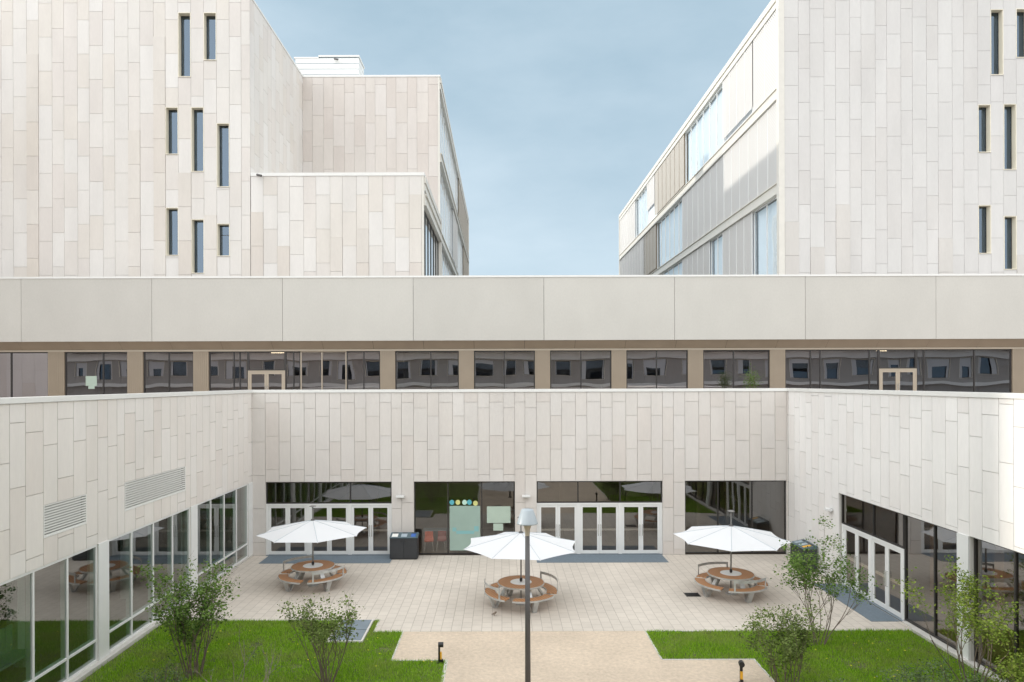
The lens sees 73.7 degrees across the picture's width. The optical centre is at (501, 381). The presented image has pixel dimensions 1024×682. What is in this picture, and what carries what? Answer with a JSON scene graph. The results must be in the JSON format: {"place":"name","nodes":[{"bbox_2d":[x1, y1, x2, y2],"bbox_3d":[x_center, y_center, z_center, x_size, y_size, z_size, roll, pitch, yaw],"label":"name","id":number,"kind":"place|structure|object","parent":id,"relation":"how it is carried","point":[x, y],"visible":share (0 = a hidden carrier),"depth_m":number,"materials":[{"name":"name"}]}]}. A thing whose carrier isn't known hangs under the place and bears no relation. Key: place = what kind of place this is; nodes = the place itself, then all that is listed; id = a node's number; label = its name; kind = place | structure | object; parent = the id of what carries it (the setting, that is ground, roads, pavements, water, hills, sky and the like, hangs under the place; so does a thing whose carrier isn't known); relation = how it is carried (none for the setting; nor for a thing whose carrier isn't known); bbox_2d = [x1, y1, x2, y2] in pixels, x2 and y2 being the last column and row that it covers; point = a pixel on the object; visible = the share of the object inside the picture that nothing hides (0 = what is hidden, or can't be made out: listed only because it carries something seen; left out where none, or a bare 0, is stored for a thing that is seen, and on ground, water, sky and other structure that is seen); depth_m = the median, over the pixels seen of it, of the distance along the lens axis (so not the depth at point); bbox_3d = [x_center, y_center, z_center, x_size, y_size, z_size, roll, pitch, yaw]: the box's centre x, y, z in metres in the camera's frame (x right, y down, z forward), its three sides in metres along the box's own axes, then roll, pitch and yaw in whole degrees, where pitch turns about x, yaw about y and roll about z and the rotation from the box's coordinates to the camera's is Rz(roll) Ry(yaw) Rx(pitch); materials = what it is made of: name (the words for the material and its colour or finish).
{"place":"outdoors","nodes":[
{"label":"outdoors","id":0,"kind":"place"},
{"bbox_2d":[0,390,258,681],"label":"stone building","id":1,"kind":"structure","parent":0,"point":[100,494],"depth_m":20.38,"materials":[{"name":"grey stone"}]},
{"bbox_2d":[0,624,35,671],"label":"bench","id":2,"kind":"object","parent":1,"relation":"in","point":[9,655],"visible":0.89,"depth_m":18.29,"materials":[{"name":"green fabric"}]},
{"bbox_2d":[0,544,97,681],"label":"window","id":3,"kind":"structure","parent":1,"relation":"in","point":[66,655],"depth_m":17.42,"materials":[{"name":"white metal"}]},
{"bbox_2d":[109,507,189,652],"bbox_3d":[-11.156,6.055,21.750,0.170,3.200,5.100,0,0,0],"label":"window","id":4,"kind":"structure","parent":1,"relation":"in","point":[129,617],"depth_m":21.72,"materials":[{"name":"white metal"}]},
{"bbox_2d":[198,484,247,585],"bbox_3d":[-11.156,6.055,27.325,0.170,3.200,5.050,0,0,0],"label":"window","id":5,"kind":"structure","parent":1,"relation":"in","point":[223,556],"depth_m":27.33,"materials":[{"name":"clear glass"}]},
{"bbox_2d":[255,0,770,274],"label":"sky","id":6,"kind":"structure","parent":0,"point":[559,111],"materials":[{"name":"blue"}]},
{"bbox_2d":[81,618,993,681],"bbox_3d":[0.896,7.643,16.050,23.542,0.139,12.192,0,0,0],"label":"grass","id":7,"kind":"structure","parent":0,"point":[694,647],"depth_m":19.13,"materials":[{"name":"green plant"}]},
{"bbox_2d":[131,658,190,681],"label":"shrub","id":8,"kind":"object","parent":7,"relation":"on","point":[177,679],"visible":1,"depth_m":16.81,"materials":[{"name":"green plant"}]},
{"bbox_2d":[129,546,239,679],"bbox_3d":[-8.031,6.136,17.737,2.727,3.211,2.713,0,0,-42],"label":"shrub","id":9,"kind":"object","parent":7,"relation":"on","point":[180,612],"visible":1,"depth_m":17.83,"materials":[{"name":"green plant"}]},
{"bbox_2d":[190,632,282,681],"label":"shrub","id":10,"kind":"object","parent":7,"relation":"on","point":[269,672],"visible":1,"depth_m":16.32,"materials":[{"name":"green plant"}]},
{"bbox_2d":[276,590,363,681],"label":"shrub","id":11,"kind":"object","parent":7,"relation":"on","point":[314,624],"visible":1,"depth_m":17.15,"materials":[{"name":"green plant"}]},
{"bbox_2d":[326,619,373,642],"bbox_3d":[-4.641,7.707,21.125,1.070,0.055,1.850,0,0,0],"label":"access hatch","id":12,"kind":"object","parent":7,"relation":"on","point":[362,628],"visible":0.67,"depth_m":21.08,"materials":[{"name":"metal"}]},
{"bbox_2d":[71,618,1002,681],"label":"kerb edging","id":13,"kind":"object","parent":7,"relation":"on","point":[117,652],"visible":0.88,"depth_m":19.27,"materials":[{"name":"concrete"}]},
{"bbox_2d":[732,595,831,681],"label":"shrub","id":14,"kind":"object","parent":7,"relation":"on","point":[790,650],"visible":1,"depth_m":16.98,"materials":[{"name":"green plant"}]},
{"bbox_2d":[770,513,881,645],"bbox_3d":[9.317,5.763,19.916,2.673,3.846,2.409,0,0,0],"label":"shrub","id":15,"kind":"object","parent":7,"relation":"on","point":[806,576],"visible":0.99,"depth_m":19.75,"materials":[{"name":"green plant"}]},
{"bbox_2d":[872,654,990,681],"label":"shrub","id":16,"kind":"object","parent":7,"relation":"on","point":[917,676],"visible":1,"depth_m":15.80,"materials":[{"name":"green plant"}]},
{"bbox_2d":[893,550,1023,681],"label":"shrub","id":17,"kind":"object","parent":7,"relation":"on","point":[961,597],"visible":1,"depth_m":16.69,"materials":[{"name":"green plant"}]},
{"bbox_2d":[982,643,1023,681],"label":"shrub","id":18,"kind":"object","parent":7,"relation":"on","point":[1014,671],"visible":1,"depth_m":15.15,"materials":[{"name":"green plant"}]},
{"bbox_2d":[251,448,899,620],"bbox_3d":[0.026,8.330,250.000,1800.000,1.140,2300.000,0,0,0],"label":"ground","id":19,"kind":"structure","parent":0,"point":[788,529],"depth_m":35.61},
{"bbox_2d":[252,388,788,555],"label":"stone building","id":20,"kind":"structure","parent":19,"relation":"on","point":[620,471],"depth_m":30.30,"materials":[{"name":"grey stone"}]},
{"bbox_2d":[269,506,287,553],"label":"door","id":21,"kind":"structure","parent":20,"relation":"in","point":[278,515],"depth_m":30.45,"materials":[{"name":"white metal"}]},
{"bbox_2d":[288,506,306,553],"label":"door","id":22,"kind":"structure","parent":20,"relation":"in","point":[295,513],"depth_m":30.45,"materials":[{"name":"white metal"}]},
{"bbox_2d":[310,505,328,553],"bbox_3d":[-8.085,6.608,30.455,0.841,2.175,0.050,0,0,0],"label":"door","id":23,"kind":"structure","parent":20,"relation":"in","point":[320,512],"depth_m":30.45,"materials":[{"name":"white metal"}]},
{"bbox_2d":[266,482,391,503],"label":"transom window","id":24,"kind":"structure","parent":20,"relation":"in","point":[276,492],"depth_m":30.44,"materials":[{"name":"black glass"}]},
{"bbox_2d":[329,505,347,553],"bbox_3d":[-7.236,6.605,30.455,0.841,2.175,0.050,0,0,0],"label":"door","id":25,"kind":"structure","parent":20,"relation":"in","point":[336,512],"depth_m":30.45,"materials":[{"name":"clear glass"}]},
{"bbox_2d":[352,505,370,553],"bbox_3d":[-6.237,6.602,30.419,0.841,2.175,0.121,0,0,0],"label":"door","id":26,"kind":"structure","parent":20,"relation":"in","point":[361,514],"depth_m":30.45,"materials":[{"name":"glass"}]},
{"bbox_2d":[371,505,389,553],"bbox_3d":[-5.388,6.599,30.419,0.841,2.175,0.121,0,0,0],"label":"door","id":27,"kind":"structure","parent":20,"relation":"in","point":[380,514],"depth_m":30.45,"materials":[{"name":"glass"}]},
{"bbox_2d":[414,481,514,553],"bbox_3d":[-1.628,6.060,30.440,4.487,3.250,0.080,0,0,0],"label":"window","id":28,"kind":"structure","parent":20,"relation":"in","point":[453,481],"depth_m":30.40,"materials":[{"name":"black metal"}]},
{"bbox_2d":[450,506,479,549],"bbox_3d":[-1.612,6.528,30.424,1.363,1.988,0.012,0,0,0],"label":"window film","id":29,"kind":"object","parent":20,"relation":"attached to","point":[464,525],"depth_m":30.42,"materials":[{"name":"teal"}]},
{"bbox_2d":[487,506,510,522],"bbox_3d":[-0.109,5.927,30.426,1.051,0.738,0.008,0,0,0],"label":"poster","id":30,"kind":"object","parent":20,"relation":"attached to","point":[498,514],"visible":1,"depth_m":30.42,"materials":[{"name":"green paper"}]},
{"bbox_2d":[0,274,1023,408],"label":"link building","id":31,"kind":"structure","parent":20,"relation":"on","point":[62,336],"depth_m":34.00,"materials":[{"name":"beige concrete"}]},
{"bbox_2d":[0,352,47,397],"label":"window","id":32,"kind":"structure","parent":31,"relation":"in","point":[22,374],"depth_m":34.59,"materials":[{"name":"grey glass"}]},
{"bbox_2d":[65,352,126,395],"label":"window","id":33,"kind":"structure","parent":31,"relation":"in","point":[110,368],"depth_m":34.59,"materials":[{"name":"grey glass"}]},
{"bbox_2d":[144,352,192,392],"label":"window","id":34,"kind":"structure","parent":31,"relation":"in","point":[163,371],"depth_m":34.59,"materials":[{"name":"grey glass"}]},
{"bbox_2d":[209,351,247,390],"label":"window","id":35,"kind":"structure","parent":31,"relation":"in","point":[228,370],"depth_m":34.59,"materials":[{"name":"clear glass"}]},
{"bbox_2d":[0,0,468,276],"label":"stone tower","id":36,"kind":"structure","parent":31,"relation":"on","point":[146,137],"depth_m":36.00,"materials":[{"name":"grey stone"}]},
{"bbox_2d":[165,107,177,154],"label":"window","id":37,"kind":"structure","parent":36,"relation":"in","point":[171,113],"depth_m":36.32,"materials":[{"name":"blue glass"}]},
{"bbox_2d":[166,208,177,255],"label":"window","id":38,"kind":"structure","parent":36,"relation":"in","point":[171,213],"depth_m":36.32,"materials":[{"name":"blue"}]},
{"bbox_2d":[178,12,190,76],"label":"window","id":39,"kind":"structure","parent":36,"relation":"in","point":[184,18],"depth_m":36.32,"materials":[{"name":"blue glass"}]},
{"bbox_2d":[191,107,203,171],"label":"window","id":40,"kind":"structure","parent":36,"relation":"in","point":[197,113],"depth_m":36.32,"materials":[{"name":"blue"}]},
{"bbox_2d":[191,219,203,273],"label":"window","id":41,"kind":"structure","parent":36,"relation":"in","point":[197,225],"depth_m":36.32,"materials":[{"name":"blue glass"}]},
{"bbox_2d":[203,12,216,60],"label":"window","id":42,"kind":"structure","parent":36,"relation":"in","point":[209,33],"depth_m":36.32,"materials":[{"name":"blue glass"}]},
{"bbox_2d":[217,123,229,186],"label":"window","id":43,"kind":"structure","parent":36,"relation":"in","point":[223,129],"depth_m":36.32,"materials":[{"name":"blue"}]},
{"bbox_2d":[217,224,229,255],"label":"window","id":44,"kind":"structure","parent":36,"relation":"in","point":[223,232],"depth_m":36.32,"materials":[{"name":"blue glass"}]},
{"bbox_2d":[294,55,364,74],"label":"plant screen","id":45,"kind":"object","parent":36,"relation":"on","point":[330,65],"visible":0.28,"depth_m":50.00,"materials":[{"name":"grey"}]},
{"bbox_2d":[421,205,438,275],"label":"window","id":46,"kind":"structure","parent":36,"relation":"in","point":[431,244],"depth_m":40.69,"materials":[{"name":"grey glass"}]},
{"bbox_2d":[440,169,451,256],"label":"window","id":47,"kind":"structure","parent":36,"relation":"in","point":[445,206],"depth_m":51.85,"materials":[{"name":"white glass"}]},
{"bbox_2d":[442,251,452,275],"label":"window","id":48,"kind":"structure","parent":36,"relation":"in","point":[446,271],"depth_m":51.73,"materials":[{"name":"white glass"}]},
{"bbox_2d":[440,99,457,212],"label":"window","id":49,"kind":"structure","parent":36,"relation":"in","point":[445,147],"depth_m":55.01,"materials":[{"name":"white glass"}]},
{"bbox_2d":[456,232,462,274],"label":"window","id":50,"kind":"structure","parent":36,"relation":"in","point":[460,271],"depth_m":68.97,"materials":[{"name":"white glass"}]},
{"bbox_2d":[249,372,266,408],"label":"door","id":51,"kind":"structure","parent":31,"relation":"in","point":[257,380],"depth_m":34.55,"materials":[{"name":"beige metal"}]},
{"bbox_2d":[248,351,284,370],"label":"transom window","id":52,"kind":"structure","parent":31,"relation":"in","point":[257,360],"depth_m":34.59,"materials":[{"name":"grey glass"}]},
{"bbox_2d":[267,372,283,389],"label":"door","id":53,"kind":"structure","parent":31,"relation":"in","point":[275,380],"depth_m":34.55,"materials":[{"name":"beige"}]},
{"bbox_2d":[285,351,300,389],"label":"window","id":54,"kind":"structure","parent":31,"relation":"in","point":[292,358],"depth_m":34.59,"materials":[{"name":"clear glass"}]},
{"bbox_2d":[300,351,346,389],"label":"window","id":55,"kind":"structure","parent":31,"relation":"in","point":[320,370],"depth_m":34.59,"materials":[{"name":"beige glass"}]},
{"bbox_2d":[346,351,379,388],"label":"window","id":56,"kind":"structure","parent":31,"relation":"in","point":[362,367],"depth_m":34.59,"materials":[{"name":"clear glass"}]},
{"bbox_2d":[395,351,458,388],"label":"window","id":57,"kind":"structure","parent":31,"relation":"in","point":[413,369],"depth_m":34.59,"materials":[{"name":"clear glass"}]},
{"bbox_2d":[474,351,534,388],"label":"window","id":58,"kind":"structure","parent":31,"relation":"in","point":[492,369],"depth_m":34.59,"materials":[{"name":"grey glass"}]},
{"bbox_2d":[550,350,610,388],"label":"window","id":59,"kind":"structure","parent":31,"relation":"in","point":[569,369],"depth_m":34.59,"materials":[{"name":"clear glass"}]},
{"bbox_2d":[626,350,687,388],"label":"window","id":60,"kind":"structure","parent":31,"relation":"in","point":[645,369],"depth_m":34.59,"materials":[{"name":"clear glass"}]},
{"bbox_2d":[703,350,768,387],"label":"window","id":61,"kind":"structure","parent":31,"relation":"in","point":[721,368],"depth_m":34.59,"materials":[{"name":"grey glass"}]},
{"bbox_2d":[785,349,878,389],"bbox_3d":[16.741,-0.098,34.590,4.769,3.050,0.080,0,0,0],"label":"window","id":62,"kind":"structure","parent":31,"relation":"in","point":[813,369],"depth_m":34.59,"materials":[{"name":"black glass"}]},
{"bbox_2d":[881,370,897,389],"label":"door","id":63,"kind":"structure","parent":31,"relation":"in","point":[889,378],"depth_m":34.55,"materials":[{"name":"beige"}]},
{"bbox_2d":[879,349,915,368],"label":"transom window","id":64,"kind":"structure","parent":31,"relation":"in","point":[888,358],"depth_m":34.59,"materials":[{"name":"grey glass"}]},
{"bbox_2d":[898,370,914,390],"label":"door","id":65,"kind":"structure","parent":31,"relation":"in","point":[906,378],"depth_m":34.55,"materials":[{"name":"beige metal"}]},
{"bbox_2d":[916,349,1011,392],"bbox_3d":[23.425,-0.119,34.590,4.818,3.050,0.080,0,0,0],"label":"window","id":66,"kind":"structure","parent":31,"relation":"in","point":[949,370],"depth_m":34.59,"materials":[{"name":"black glass"}]},
{"bbox_2d":[539,505,557,537],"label":"door","id":67,"kind":"structure","parent":20,"relation":"in","point":[548,514],"depth_m":30.45,"materials":[{"name":"white metal"}]},
{"bbox_2d":[558,505,576,553],"bbox_3d":[2.956,6.573,30.419,0.841,2.175,0.121,0,0,0],"label":"door","id":68,"kind":"structure","parent":20,"relation":"in","point":[567,514],"depth_m":30.45,"materials":[{"name":"white metal"}]},
{"bbox_2d":[580,505,598,552],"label":"door","id":69,"kind":"structure","parent":20,"relation":"in","point":[589,514],"depth_m":30.45,"materials":[{"name":"white metal"}]},
{"bbox_2d":[537,481,661,502],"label":"transom window","id":70,"kind":"structure","parent":20,"relation":"in","point":[547,491],"depth_m":30.44,"materials":[{"name":"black glass"}]},
{"bbox_2d":[599,505,617,552],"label":"door","id":71,"kind":"structure","parent":20,"relation":"in","point":[608,514],"depth_m":30.45,"materials":[{"name":"white metal"}]},
{"bbox_2d":[622,505,640,552],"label":"door","id":72,"kind":"structure","parent":20,"relation":"in","point":[631,514],"depth_m":30.45,"materials":[{"name":"white metal"}]},
{"bbox_2d":[641,504,659,552],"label":"door","id":73,"kind":"structure","parent":20,"relation":"in","point":[650,513],"depth_m":30.45,"materials":[{"name":"white metal"}]},
{"bbox_2d":[685,480,785,553],"bbox_3d":[10.427,6.022,30.440,4.515,3.250,0.080,0,0,0],"label":"window","id":74,"kind":"structure","parent":20,"relation":"in","point":[760,505],"depth_m":30.44,"materials":[{"name":"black glass"}]},
{"bbox_2d":[172,554,909,631],"bbox_3d":[0.859,7.722,25.680,23.810,0.050,9.240,0,0,0],"label":"paved court","id":75,"kind":"object","parent":19,"relation":"on","point":[433,593],"visible":0.64,"depth_m":24.41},
{"bbox_2d":[257,505,366,586],"bbox_3d":[-7.151,6.208,25.926,3.779,3.031,3.779,0,0,2],"label":"parasol","id":76,"kind":"object","parent":75,"relation":"on","point":[312,530],"visible":0.95,"depth_m":25.20,"materials":[{"name":"white fabric"}]},
{"bbox_2d":[278,555,346,591],"bbox_3d":[-7.138,7.308,25.900,2.550,0.830,2.544,0,0,45],"label":"picnic table","id":77,"kind":"object","parent":75,"relation":"on","point":[319,567],"visible":0.98,"depth_m":25.45,"materials":[{"name":"wood"}]},
{"bbox_2d":[259,555,391,563],"bbox_3d":[-7.521,7.717,29.635,5.570,0.011,1.270,0,0,0],"label":"door mat","id":78,"kind":"object","parent":75,"relation":"on","point":[342,559],"depth_m":29.61,"materials":[{"name":"carpet"}]},
{"bbox_2d":[390,532,418,558],"bbox_3d":[-4.228,7.178,29.830,1.220,1.070,0.590,0,0,0],"label":"recycling bin","id":79,"kind":"object","parent":75,"relation":"on","point":[404,545],"visible":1,"depth_m":29.55,"materials":[{"name":"black paint"}]},
{"bbox_2d":[390,539,402,557],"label":"cabinet door","id":80,"kind":"structure","parent":79,"relation":"in","point":[396,545],"depth_m":29.55,"materials":[{"name":"black paint"}]},
{"bbox_2d":[404,539,416,557],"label":"cabinet door","id":81,"kind":"structure","parent":79,"relation":"in","point":[410,545],"depth_m":29.55,"materials":[{"name":"black paint"}]},
{"bbox_2d":[464,516,575,604],"bbox_3d":[0.691,6.183,23.683,3.779,3.030,3.779,0,0,6],"label":"parasol","id":82,"kind":"object","parent":75,"relation":"on","point":[507,545],"visible":0.81,"depth_m":22.98,"materials":[{"name":"fabric"}]},
{"bbox_2d":[484,571,557,612],"bbox_3d":[0.689,7.283,23.700,2.550,0.830,2.544,0,0,-24],"label":"picnic table","id":83,"kind":"object","parent":75,"relation":"on","point":[508,584],"visible":0.92,"depth_m":23.36,"materials":[{"name":"wood"}]},
{"bbox_2d":[537,555,667,562],"bbox_3d":[4.324,7.680,29.635,5.600,0.011,1.270,0,0,0],"label":"door mat","id":84,"kind":"object","parent":75,"relation":"on","point":[602,558],"depth_m":29.48,"materials":[{"name":"carpet"}]},
{"bbox_2d":[694,562,768,602],"bbox_3d":[8.310,7.259,24.700,2.544,0.830,2.550,0,0,-17],"label":"picnic table","id":85,"kind":"object","parent":75,"relation":"on","point":[739,576],"visible":1,"depth_m":24.36,"materials":[{"name":"wood"}]},
{"bbox_2d":[674,510,791,594],"bbox_3d":[8.315,6.159,24.684,3.779,3.030,3.779,0,0,-5],"label":"parasol","id":86,"kind":"object","parent":75,"relation":"on","point":[730,537],"visible":0.97,"depth_m":23.99,"materials":[{"name":"fabric"}]},
{"bbox_2d":[790,539,816,571],"bbox_3d":[12.382,7.126,28.000,0.590,1.070,1.220,0,0,0],"label":"recycling bin","id":87,"kind":"object","parent":75,"relation":"on","point":[804,543],"visible":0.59,"depth_m":27.68,"materials":[{"name":"black paint"}]},
{"bbox_2d":[814,583,898,621],"bbox_3d":[12.279,7.655,23.850,0.910,0.011,4.100,0,0,0],"label":"door mat","id":88,"kind":"object","parent":75,"relation":"on","point":[868,611],"depth_m":23.02,"materials":[{"name":"carpet"}]},
{"bbox_2d":[393,631,772,681],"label":"gravel path","id":89,"kind":"structure","parent":0,"point":[577,656],"depth_m":18.93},
{"bbox_2d":[517,508,537,681],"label":"street lamp","id":90,"kind":"object","parent":89,"relation":"on","point":[527,519],"visible":1,"depth_m":15.45,"materials":[{"name":"metal"}]},
{"bbox_2d":[619,0,1023,274],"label":"stone tower","id":91,"kind":"structure","parent":0,"point":[849,137],"depth_m":36.00,"materials":[{"name":"grey stone"}]},
{"bbox_2d":[657,198,684,267],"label":"window","id":92,"kind":"structure","parent":91,"relation":"in","point":[678,203],"depth_m":60.27,"materials":[{"name":"white metal"}]},
{"bbox_2d":[685,84,725,183],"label":"window","id":93,"kind":"structure","parent":91,"relation":"in","point":[709,103],"depth_m":50.17,"materials":[{"name":"white metal"}]},
{"bbox_2d":[754,197,776,274],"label":"window","id":94,"kind":"structure","parent":91,"relation":"in","point":[766,204],"depth_m":38.27,"materials":[{"name":"white metal"}]},
{"bbox_2d":[978,105,990,152],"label":"window","id":95,"kind":"structure","parent":91,"relation":"in","point":[984,111],"depth_m":36.30,"materials":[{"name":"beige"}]},
{"bbox_2d":[978,205,990,253],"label":"window","id":96,"kind":"structure","parent":91,"relation":"in","point":[984,211],"depth_m":36.32,"materials":[{"name":"beige"}]},
{"bbox_2d":[990,9,1003,74],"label":"window","id":97,"kind":"structure","parent":91,"relation":"in","point":[996,15],"depth_m":36.32,"materials":[{"name":"beige"}]},
{"bbox_2d":[1003,104,1016,169],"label":"window","id":98,"kind":"structure","parent":91,"relation":"in","point":[1009,110],"depth_m":36.32,"materials":[{"name":"beige"}]},
{"bbox_2d":[1004,216,1016,269],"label":"window","id":99,"kind":"structure","parent":91,"relation":"in","point":[1010,222],"depth_m":36.30,"materials":[{"name":"beige"}]},
{"bbox_2d":[1016,9,1023,57],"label":"window","id":100,"kind":"structure","parent":91,"relation":"in","point":[1019,12],"depth_m":36.32,"materials":[{"name":"beige"}]},
{"bbox_2d":[781,388,1023,681],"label":"stone building","id":101,"kind":"structure","parent":0,"point":[899,482],"depth_m":22.16,"materials":[{"name":"grey stone"}]},
{"bbox_2d":[844,527,856,591],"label":"door","id":102,"kind":"structure","parent":101,"relation":"in","point":[846,529],"depth_m":25.33,"materials":[{"name":"white metal"}]},
{"bbox_2d":[855,532,868,598],"bbox_3d":[12.915,6.532,24.315,0.191,2.195,0.882,0,0,0],"label":"door","id":103,"kind":"structure","parent":101,"relation":"in","point":[858,534],"depth_m":24.59,"materials":[{"name":"white metal"}]},
{"bbox_2d":[842,494,903,548],"bbox_3d":[12.895,4.777,23.790,0.080,1.135,3.980,0,0,0],"label":"transom window","id":104,"kind":"structure","parent":101,"relation":"in","point":[874,506],"depth_m":23.57,"materials":[{"name":"black metal"}]},
{"bbox_2d":[872,538,886,609],"bbox_3d":[12.915,6.532,23.265,0.191,2.195,0.882,0,0,0],"label":"door","id":105,"kind":"structure","parent":101,"relation":"in","point":[884,605],"depth_m":23.43,"materials":[{"name":"white metal"}]},
{"bbox_2d":[885,545,901,618],"bbox_3d":[12.915,6.532,22.375,0.191,2.195,0.882,0,0,0],"label":"door","id":106,"kind":"structure","parent":101,"relation":"in","point":[889,579],"depth_m":22.71,"materials":[{"name":"white metal"}]},
{"bbox_2d":[904,515,955,649],"bbox_3d":[12.919,5.904,20.435,0.080,3.390,2.730,0,0,0],"label":"window","id":107,"kind":"structure","parent":101,"relation":"in","point":[935,634],"depth_m":20.33,"materials":[{"name":"black metal"}]},
{"bbox_2d":[974,538,1023,681],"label":"window","id":108,"kind":"structure","parent":101,"relation":"in","point":[1016,554],"depth_m":17.12,"materials":[{"name":"black metal"}]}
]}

